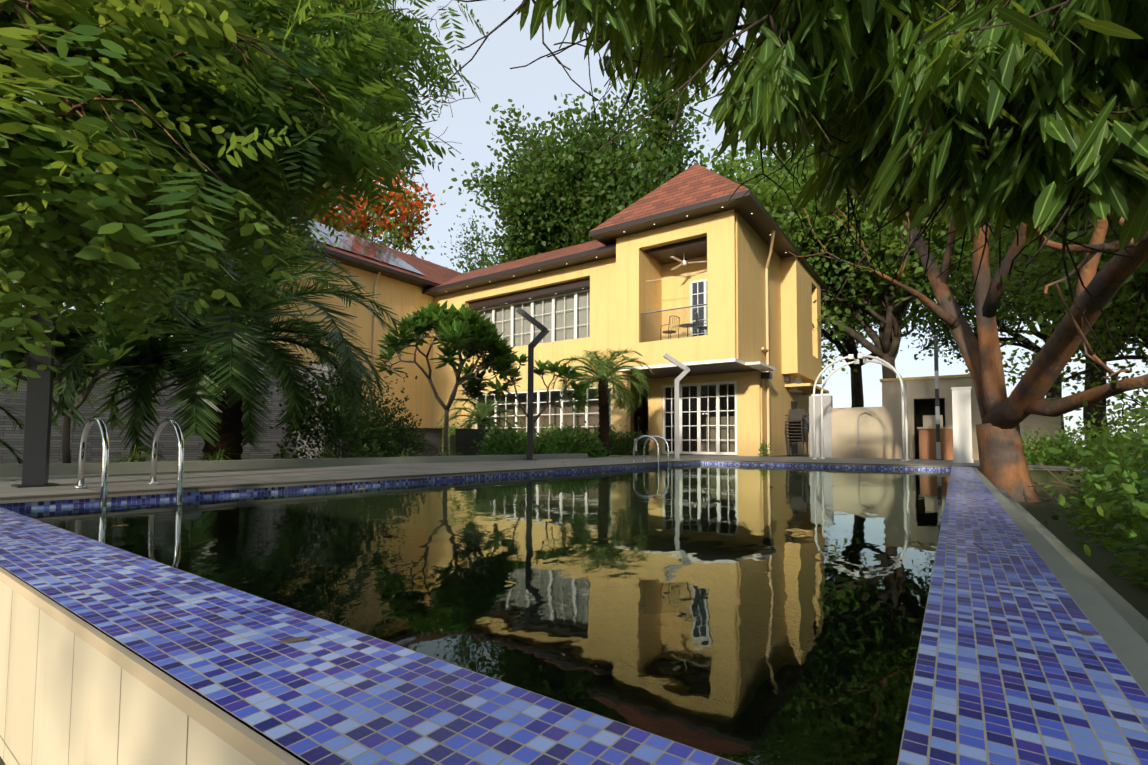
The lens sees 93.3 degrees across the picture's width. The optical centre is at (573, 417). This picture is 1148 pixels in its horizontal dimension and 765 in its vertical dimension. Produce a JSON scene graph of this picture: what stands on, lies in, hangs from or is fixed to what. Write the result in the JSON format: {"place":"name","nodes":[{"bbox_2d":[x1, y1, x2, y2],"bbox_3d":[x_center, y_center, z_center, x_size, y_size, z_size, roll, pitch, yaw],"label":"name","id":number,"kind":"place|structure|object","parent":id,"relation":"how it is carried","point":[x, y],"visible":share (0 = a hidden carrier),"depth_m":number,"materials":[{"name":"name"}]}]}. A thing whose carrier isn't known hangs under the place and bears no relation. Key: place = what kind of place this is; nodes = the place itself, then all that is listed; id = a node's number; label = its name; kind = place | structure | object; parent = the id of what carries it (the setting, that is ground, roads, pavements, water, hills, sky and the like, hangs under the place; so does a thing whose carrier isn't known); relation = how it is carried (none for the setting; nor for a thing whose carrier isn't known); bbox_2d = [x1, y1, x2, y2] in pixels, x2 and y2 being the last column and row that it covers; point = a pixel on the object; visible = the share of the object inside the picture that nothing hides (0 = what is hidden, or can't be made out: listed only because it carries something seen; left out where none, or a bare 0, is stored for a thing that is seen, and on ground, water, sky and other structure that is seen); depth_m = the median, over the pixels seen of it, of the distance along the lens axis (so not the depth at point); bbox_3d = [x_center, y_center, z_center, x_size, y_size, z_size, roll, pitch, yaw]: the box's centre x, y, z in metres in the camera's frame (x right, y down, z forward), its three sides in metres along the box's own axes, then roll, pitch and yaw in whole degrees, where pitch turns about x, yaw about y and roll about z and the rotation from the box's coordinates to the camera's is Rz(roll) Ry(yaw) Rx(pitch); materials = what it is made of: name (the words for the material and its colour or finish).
{"place":"outdoors","nodes":[
{"label":"outdoors","id":0,"kind":"place"},
{"bbox_2d":[0,345,361,463],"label":"stone boundary wall","id":1,"kind":"structure","parent":0,"point":[194,443],"depth_m":10.85,"materials":[{"name":"grey stone"}]},
{"bbox_2d":[12,464,950,764],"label":"pool water","id":2,"kind":"structure","parent":0,"point":[752,618],"depth_m":1.89,"materials":[{"name":"liquid"}]},
{"bbox_2d":[118,464,913,586],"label":"floating leaves","id":3,"kind":"object","parent":2,"relation":"on","point":[508,519],"visible":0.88,"depth_m":3.28,"materials":[{"name":"brown plant"}]},
{"bbox_2d":[0,452,1115,498],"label":"ground","id":4,"kind":"structure","parent":0,"point":[1045,477],"depth_m":9.46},
{"bbox_2d":[0,384,24,463],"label":"palm tree","id":5,"kind":"object","parent":4,"relation":"on","point":[11,449],"visible":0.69,"depth_m":6.35,"materials":[{"name":"green plant"}]},
{"bbox_2d":[0,313,90,369],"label":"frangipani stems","id":6,"kind":"object","parent":4,"relation":"on","point":[65,340],"visible":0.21,"depth_m":6.36,"materials":[{"name":"plant"}]},
{"bbox_2d":[0,305,163,462],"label":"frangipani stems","id":7,"kind":"object","parent":4,"relation":"on","point":[114,355],"visible":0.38,"depth_m":6.43,"materials":[{"name":"plant"}]},
{"bbox_2d":[91,445,167,461],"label":"strappy plant leaves","id":8,"kind":"object","parent":4,"relation":"on","point":[136,458],"visible":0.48,"depth_m":6.60,"materials":[{"name":"green plant"}]},
{"bbox_2d":[103,327,211,457],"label":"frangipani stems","id":9,"kind":"object","parent":4,"relation":"on","point":[153,348],"visible":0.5,"depth_m":7.27,"materials":[{"name":"plant"}]},
{"bbox_2d":[14,211,354,350],"bbox_3d":[-12.555,-3.797,17.097,9.291,10.025,11.235,-2,-3,35],"label":"tree trunk","id":10,"kind":"object","parent":4,"relation":"on","point":[295,244],"visible":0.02,"depth_m":17.96,"materials":[{"name":"plant"}]},
{"bbox_2d":[0,219,404,460],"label":"palm tree","id":11,"kind":"object","parent":4,"relation":"on","point":[222,388],"visible":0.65,"depth_m":7.78,"materials":[{"name":"green plant"}]},
{"bbox_2d":[192,447,246,460],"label":"strappy plant leaves","id":12,"kind":"object","parent":4,"relation":"on","point":[220,455],"visible":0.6,"depth_m":7.40,"materials":[{"name":"green plant"}]},
{"bbox_2d":[0,0,488,393],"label":"tree","id":13,"kind":"object","parent":4,"relation":"on","point":[125,125],"visible":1,"depth_m":2.96,"materials":[{"name":"plant"}]},
{"bbox_2d":[262,444,303,459],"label":"strappy plant leaves","id":14,"kind":"object","parent":4,"relation":"on","point":[284,455],"visible":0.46,"depth_m":8.35,"materials":[{"name":"green plant"}]},
{"bbox_2d":[0,453,587,476],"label":"planter kerb","id":15,"kind":"structure","parent":4,"relation":"on","point":[10,470],"depth_m":7.41,"materials":[{"name":"concrete"}]},
{"bbox_2d":[206,153,445,258],"bbox_3d":[-21.650,-11.413,39.308,24.860,27.250,20.765,0,-3,9],"label":"tree","id":16,"kind":"object","parent":4,"relation":"on","point":[361,222],"visible":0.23,"depth_m":38.46,"materials":[{"name":"plant"}]},
{"bbox_2d":[305,445,349,458],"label":"strappy plant leaves","id":17,"kind":"object","parent":4,"relation":"on","point":[328,456],"visible":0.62,"depth_m":8.84,"materials":[{"name":"green plant"}]},
{"bbox_2d":[253,353,418,458],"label":"dense shrub stems","id":18,"kind":"object","parent":4,"relation":"on","point":[327,419],"visible":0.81,"depth_m":9.50,"materials":[{"name":"green plant"}]},
{"bbox_2d":[349,382,430,457],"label":"dense shrub stems","id":19,"kind":"object","parent":4,"relation":"on","point":[396,425],"visible":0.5,"depth_m":10.92,"materials":[{"name":"green plant"}]},
{"bbox_2d":[387,447,422,456],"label":"strappy plant leaves","id":20,"kind":"object","parent":4,"relation":"on","point":[402,453],"visible":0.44,"depth_m":10.00,"materials":[{"name":"green plant"}]},
{"bbox_2d":[383,428,441,455],"bbox_3d":[-4.475,0.671,14.935,1.500,0.780,0.780,2,-3,-25],"label":"planter","id":21,"kind":"object","parent":4,"relation":"on","point":[434,435],"visible":0.52,"depth_m":14.76,"materials":[{"name":"grey"}]},
{"bbox_2d":[374,300,518,455],"bbox_3d":[-2.778,-0.741,12.314,3.367,3.539,3.586,-2,-3,35],"label":"tree","id":22,"kind":"object","parent":4,"relation":"on","point":[467,333],"visible":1,"depth_m":11.51,"materials":[{"name":"plant"}]},
{"bbox_2d":[436,446,463,455],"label":"strappy plant leaves","id":23,"kind":"object","parent":4,"relation":"on","point":[444,453],"visible":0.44,"depth_m":10.94,"materials":[{"name":"green plant"}]},
{"bbox_2d":[435,419,464,451],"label":"shrub stems","id":24,"kind":"object","parent":4,"relation":"on","point":[451,430],"visible":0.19,"depth_m":22.50,"materials":[{"name":"green plant"}]},
{"bbox_2d":[0,461,950,510],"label":"pool coping","id":25,"kind":"object","parent":4,"relation":"on","point":[86,502],"depth_m":5.31,"materials":[{"name":"tile"}]},
{"bbox_2d":[429,204,522,273],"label":"tree","id":26,"kind":"object","parent":4,"relation":"on","point":[487,262],"depth_m":37.23,"materials":[{"name":"plant"}]},
{"bbox_2d":[471,422,546,454],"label":"low shrub stems","id":27,"kind":"object","parent":4,"relation":"on","point":[512,445],"visible":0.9,"depth_m":12.49,"materials":[{"name":"green plant"}]},
{"bbox_2d":[464,353,588,452],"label":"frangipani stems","id":28,"kind":"object","parent":4,"relation":"on","point":[568,373],"visible":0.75,"depth_m":13.90,"materials":[{"name":"plant"}]},
{"bbox_2d":[253,209,828,455],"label":"house walls","id":29,"kind":"structure","parent":4,"relation":"on","point":[751,357],"depth_m":19.60,"materials":[{"name":"yellow paint"}]},
{"bbox_2d":[281,164,825,296],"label":"house roof","id":30,"kind":"structure","parent":29,"relation":"on","point":[694,191],"depth_m":18.57,"materials":[{"name":"red tile"}]},
{"bbox_2d":[292,217,423,274],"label":"solar panels","id":31,"kind":"object","parent":30,"relation":"on","point":[360,249],"visible":0.67,"depth_m":23.07,"materials":[{"name":"glass"}]},
{"bbox_2d":[660,316,679,339],"bbox_3d":[3.159,-2.844,17.797,0.482,0.933,0.526,2,-3,-30],"label":"balcony chair","id":32,"kind":"object","parent":29,"relation":"attached to","point":[668,332],"depth_m":17.73,"materials":[{"name":"grey metal"}]},
{"bbox_2d":[679,323,695,336],"bbox_3d":[3.686,-2.692,17.561,0.560,0.627,0.560,-2,-3,35],"label":"balcony table","id":33,"kind":"object","parent":29,"relation":"attached to","point":[687,325],"depth_m":17.52,"materials":[{"name":"grey metal"}]},
{"bbox_2d":[695,312,707,335],"bbox_3d":[4.108,-2.867,17.186,0.526,0.933,0.482,0,-3,5],"label":"balcony chair","id":34,"kind":"object","parent":29,"relation":"attached to","point":[697,324],"depth_m":17.27,"materials":[{"name":"grey metal"}]},
{"bbox_2d":[0,451,1101,503],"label":"deck slab","id":35,"kind":"structure","parent":4,"relation":"on","point":[126,484],"depth_m":6.41,"materials":[{"name":"concrete"}]},
{"bbox_2d":[11,217,60,487],"bbox_3d":[-4.298,-1.159,4.397,0.269,3.411,0.754,-2,-4,44],"label":"dark lamp post","id":36,"kind":"object","parent":35,"relation":"on","point":[37,435],"visible":0.31,"depth_m":4.30,"materials":[{"name":"grey metal"}]},
{"bbox_2d":[74,416,183,506],"bbox_3d":[-3.425,0.826,4.171,0.648,1.666,0.540,-2,-3,35],"label":"pool ladder","id":37,"kind":"object","parent":35,"relation":"on","point":[99,421],"visible":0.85,"depth_m":4.16,"materials":[{"name":"silver metal"}]},
{"bbox_2d":[516,307,548,459],"bbox_3d":[-0.925,-0.764,11.920,0.742,3.377,0.283,0,-3,12],"label":"dark lamp post","id":38,"kind":"object","parent":35,"relation":"on","point":[540,336],"visible":1,"depth_m":11.88,"materials":[{"name":"grey metal"}]},
{"bbox_2d":[634,437,636,455],"bbox_3d":[1.905,0.891,16.804,0.105,0.600,0.110,-2,-3,35],"label":"bollard light","id":39,"kind":"object","parent":35,"relation":"on","point":[635,438],"visible":0.65,"depth_m":16.76,"materials":[{"name":"black plastic"}]},
{"bbox_2d":[632,412,642,453],"bbox_3d":[2.318,0.546,19.580,0.400,1.526,0.400,1,-3,-10],"label":"pedestal fan","id":40,"kind":"object","parent":35,"relation":"on","point":[637,418],"visible":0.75,"depth_m":19.55,"materials":[{"name":"black plastic"}]},
{"bbox_2d":[632,435,668,466],"bbox_3d":[1.618,1.198,11.337,0.648,1.666,0.540,-2,-3,35],"label":"pool ladder","id":41,"kind":"object","parent":35,"relation":"on","point":[651,437],"visible":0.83,"depth_m":11.32,"materials":[{"name":"silver metal"}]},
{"bbox_2d":[663,353,689,459],"bbox_3d":[2.444,-0.279,12.877,0.648,2.542,0.236,0,-3,12],"label":"lamp post","id":42,"kind":"object","parent":35,"relation":"on","point":[686,369],"visible":1,"depth_m":12.85,"materials":[{"name":"silver metal"}]},
{"bbox_2d":[758,440,771,456],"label":"shrub stems","id":43,"kind":"object","parent":35,"relation":"on","point":[763,444],"visible":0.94,"depth_m":17.05,"materials":[{"name":"green plant"}]},
{"bbox_2d":[812,353,909,460],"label":"swing arch","id":44,"kind":"structure","parent":35,"relation":"on","point":[903,402],"depth_m":13.95,"materials":[{"name":"white metal"}]},
{"bbox_2d":[917,415,953,459],"bbox_3d":[10.041,0.505,14.833,1.075,1.258,0.580,-2,-3,35],"label":"bar counter","id":45,"kind":"object","parent":35,"relation":"on","point":[927,440],"visible":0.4,"depth_m":14.73,"materials":[{"name":"brown wood"}]},
{"bbox_2d":[934,335,943,459],"bbox_3d":[9.635,-0.541,14.377,0.220,3.300,0.220,-2,-3,35],"label":"striped pole","id":46,"kind":"object","parent":35,"relation":"on","point":[937,413],"visible":1,"depth_m":14.34,"materials":[{"name":"grey metal"}]},
{"bbox_2d":[539,420,573,438],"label":"shrub stems","id":47,"kind":"object","parent":4,"relation":"on","point":[558,426],"visible":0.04,"depth_m":19.62,"materials":[{"name":"green plant"}]},
{"bbox_2d":[0,466,1147,764],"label":"raised pool wall","id":48,"kind":"structure","parent":4,"relation":"on","point":[112,656],"depth_m":0.97,"materials":[{"name":"tile"}]},
{"bbox_2d":[8,457,1092,641],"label":"litter dry leaves","id":49,"kind":"object","parent":48,"relation":"on","point":[304,638],"visible":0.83,"depth_m":1.05,"materials":[{"name":"brown plant"}]},
{"bbox_2d":[957,472,990,553],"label":"litter twigs","id":50,"kind":"object","parent":48,"relation":"on","point":[976,499],"visible":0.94,"depth_m":2.96,"materials":[{"name":"brown wood"}]},
{"bbox_2d":[547,348,652,455],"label":"palm tree","id":51,"kind":"object","parent":4,"relation":"on","point":[602,375],"visible":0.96,"depth_m":15.59,"materials":[{"name":"green plant"}]},
{"bbox_2d":[591,424,622,454],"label":"shrub stems","id":52,"kind":"object","parent":4,"relation":"on","point":[614,451],"visible":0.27,"depth_m":18.07,"materials":[{"name":"green plant"}]},
{"bbox_2d":[613,426,655,454],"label":"shrub stems","id":53,"kind":"object","parent":4,"relation":"on","point":[628,445],"visible":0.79,"depth_m":17.85,"materials":[{"name":"green plant"}]},
{"bbox_2d":[448,51,838,300],"bbox_3d":[3.912,-10.297,34.497,24.180,24.886,18.419,-2,-3,35],"label":"tree","id":54,"kind":"object","parent":4,"relation":"on","point":[571,192],"visible":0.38,"depth_m":29.90,"materials":[{"name":"plant"}]},
{"bbox_2d":[594,142,933,329],"bbox_3d":[10.247,-8.431,33.215,21.649,21.117,16.893,-2,-3,35],"label":"tree","id":55,"kind":"object","parent":4,"relation":"on","point":[773,175],"depth_m":31.23,"materials":[{"name":"plant"}]},
{"bbox_2d":[784,409,807,455],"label":"stacked chairs","id":56,"kind":"object","parent":4,"relation":"on","point":[797,431],"visible":1,"depth_m":18.55,"materials":[{"name":"wicker"}]},
{"bbox_2d":[791,416,808,455],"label":"stacked chairs","id":57,"kind":"object","parent":4,"relation":"on","point":[807,418],"visible":0.15,"depth_m":19.14,"materials":[{"name":"wicker"}]},
{"bbox_2d":[726,140,961,407],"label":"tree trunk","id":58,"kind":"object","parent":4,"relation":"on","point":[849,345],"visible":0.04,"depth_m":40.73,"materials":[{"name":"plant"}]},
{"bbox_2d":[684,133,1016,379],"bbox_3d":[14.010,-6.599,26.568,17.603,16.886,15.310,-2,-3,35],"label":"tree","id":59,"kind":"object","parent":4,"relation":"on","point":[865,286],"visible":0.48,"depth_m":24.33,"materials":[{"name":"plant"}]},
{"bbox_2d":[809,374,1061,459],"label":"boundary wall","id":60,"kind":"structure","parent":4,"relation":"on","point":[864,432],"depth_m":16.18,"materials":[{"name":"beige paint"}]},
{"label":"turf lawn","id":61,"kind":"structure","parent":4,"relation":"on","visible":0},
{"bbox_2d":[450,429,483,455],"bbox_3d":[-3.073,0.709,15.538,0.800,0.780,0.780,2,-3,-25],"label":"wicker sofa","id":62,"kind":"object","parent":61,"relation":"on","point":[464,439],"visible":0.77,"depth_m":15.18,"materials":[{"name":"grey wicker"}]},
{"bbox_2d":[439,397,524,439],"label":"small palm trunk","id":63,"kind":"object","parent":61,"relation":"on","point":[482,419],"visible":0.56,"depth_m":16.38,"materials":[{"name":"green plant"}]},
{"bbox_2d":[535,430,550,453],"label":"shrub stems","id":64,"kind":"object","parent":61,"relation":"on","point":[538,450],"visible":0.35,"depth_m":15.28,"materials":[{"name":"green plant"}]},
{"bbox_2d":[537,417,599,457],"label":"low shrub stems","id":65,"kind":"object","parent":61,"relation":"on","point":[563,441],"visible":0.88,"depth_m":14.56,"materials":[{"name":"green plant"}]},
{"bbox_2d":[576,428,607,456],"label":"shrub stems","id":66,"kind":"object","parent":61,"relation":"on","point":[596,450],"visible":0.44,"depth_m":15.15,"materials":[{"name":"green plant"}]},
{"bbox_2d":[0,448,1147,764],"bbox_3d":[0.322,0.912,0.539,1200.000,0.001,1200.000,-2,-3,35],"label":"ground","id":67,"kind":"structure","parent":0,"point":[1100,560],"depth_m":4.50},
{"bbox_2d":[440,0,1147,363],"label":"foliage","id":68,"kind":"object","parent":67,"relation":"on","point":[970,116],"visible":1,"depth_m":2.05,"materials":[{"name":"plant"}]},
{"bbox_2d":[788,169,1147,501],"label":"tree trunk","id":69,"kind":"object","parent":67,"relation":"on","point":[1003,463],"visible":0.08,"depth_m":8.59,"materials":[{"name":"orange plant"}]},
{"bbox_2d":[900,221,1065,450],"bbox_3d":[27.209,-8.819,32.609,15.335,22.047,16.080,-2,-3,35],"label":"tree trunk","id":70,"kind":"object","parent":67,"relation":"on","point":[934,329],"depth_m":33.77,"materials":[{"name":"plant"}]},
{"bbox_2d":[925,208,1125,452],"bbox_3d":[16.190,-5.219,14.706,11.054,14.016,10.307,-2,-3,35],"label":"tree trunk","id":71,"kind":"object","parent":67,"relation":"on","point":[1020,309],"depth_m":15.79,"materials":[{"name":"plant"}]},
{"bbox_2d":[997,225,1078,301],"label":"tree trunk","id":72,"kind":"object","parent":67,"relation":"on","point":[1018,263],"depth_m":13.48,"materials":[{"name":"plant"}]},
{"bbox_2d":[935,211,1147,323],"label":"tree trunk","id":73,"kind":"object","parent":67,"relation":"on","point":[1072,235],"visible":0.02,"depth_m":8.59,"materials":[{"name":"plant"}]},
{"bbox_2d":[937,215,1147,447],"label":"tree","id":74,"kind":"object","parent":67,"relation":"on","point":[1119,313],"visible":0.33,"depth_m":11.68,"materials":[{"name":"plant"}]},
{"bbox_2d":[1022,433,1075,464],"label":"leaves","id":75,"kind":"object","parent":67,"relation":"on","point":[1025,447],"visible":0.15,"depth_m":11.23,"materials":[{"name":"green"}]},
{"bbox_2d":[1023,462,1095,517],"bbox_3d":[7.368,1.057,7.071,4.028,1.212,2.441,3,-4,-41],"label":"dry twig pile","id":76,"kind":"object","parent":67,"relation":"on","point":[1054,498],"visible":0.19,"depth_m":7.58,"materials":[{"name":"brown"}]},
{"bbox_2d":[1023,430,1100,465],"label":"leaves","id":77,"kind":"object","parent":67,"relation":"on","point":[1043,454],"visible":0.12,"depth_m":10.82,"materials":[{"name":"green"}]},
{"bbox_2d":[1021,416,1112,466],"bbox_3d":[9.556,0.672,10.429,2.153,1.795,2.352,-2,-3,35],"label":"shrub","id":78,"kind":"object","parent":67,"relation":"on","point":[1072,440],"visible":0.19,"depth_m":10.52,"materials":[{"name":"green plant"}]},
{"bbox_2d":[1034,448,1137,533],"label":"undergrowth shrub stems","id":79,"kind":"object","parent":67,"relation":"on","point":[1081,503],"visible":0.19,"depth_m":6.09,"materials":[{"name":"green plant"}]},
{"bbox_2d":[1040,393,1147,538],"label":"undergrowth shrub stems","id":80,"kind":"object","parent":67,"relation":"on","point":[1093,470],"visible":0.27,"depth_m":5.32,"materials":[{"name":"green plant"}]},
{"bbox_2d":[1047,380,1147,560],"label":"undergrowth shrub stems","id":81,"kind":"object","parent":67,"relation":"on","point":[1141,430],"visible":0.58,"depth_m":4.29,"materials":[{"name":"green plant"}]},
{"bbox_2d":[1057,450,1147,584],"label":"undergrowth shrub stems","id":82,"kind":"object","parent":67,"relation":"on","point":[1137,555],"visible":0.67,"depth_m":3.68,"materials":[{"name":"green plant"}]},
{"bbox_2d":[1064,394,1147,498],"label":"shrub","id":83,"kind":"object","parent":67,"relation":"on","point":[1101,434],"visible":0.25,"depth_m":8.99,"materials":[{"name":"green plant"}]},
{"bbox_2d":[1068,424,1147,552],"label":"undergrowth shrub stems","id":84,"kind":"object","parent":67,"relation":"on","point":[1110,522],"visible":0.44,"depth_m":4.72,"materials":[{"name":"green plant"}]},
{"bbox_2d":[1068,390,1147,519],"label":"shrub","id":85,"kind":"object","parent":67,"relation":"on","point":[1085,404],"visible":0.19,"depth_m":6.66,"materials":[{"name":"green plant"}]},
{"bbox_2d":[1103,464,1112,476],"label":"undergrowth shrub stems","id":86,"kind":"object","parent":67,"relation":"on","point":[1108,470],"visible":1,"depth_m":2.92,"materials":[{"name":"green plant"}]},
{"bbox_2d":[1083,400,1147,579],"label":"undergrowth shrub stems","id":87,"kind":"object","parent":67,"relation":"on","point":[1118,494],"visible":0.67,"depth_m":3.92,"materials":[{"name":"green plant"}]},
{"bbox_2d":[1086,439,1147,589],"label":"undergrowth shrub stems","id":88,"kind":"object","parent":67,"relation":"on","point":[1130,562],"visible":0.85,"depth_m":3.44,"materials":[{"name":"green plant"}]},
{"bbox_2d":[1112,410,1147,588],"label":"undergrowth shrub stems","id":89,"kind":"object","parent":67,"relation":"on","point":[1130,488],"visible":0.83,"depth_m":3.35,"materials":[{"name":"green plant"}]},
{"bbox_2d":[1123,506,1147,587],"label":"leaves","id":90,"kind":"object","parent":67,"relation":"on","point":[1129,533],"visible":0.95,"depth_m":3.06,"materials":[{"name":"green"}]},
{"bbox_2d":[13,0,1147,447],"label":"sky","id":91,"kind":"structure","parent":0,"point":[534,86],"materials":[{"name":"white"}]},
{"bbox_2d":[951,387,972,462],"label":"white pillar","id":92,"kind":"structure","parent":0,"point":[962,424],"depth_m":12.11,"materials":[{"name":"white paint"}]}
]}

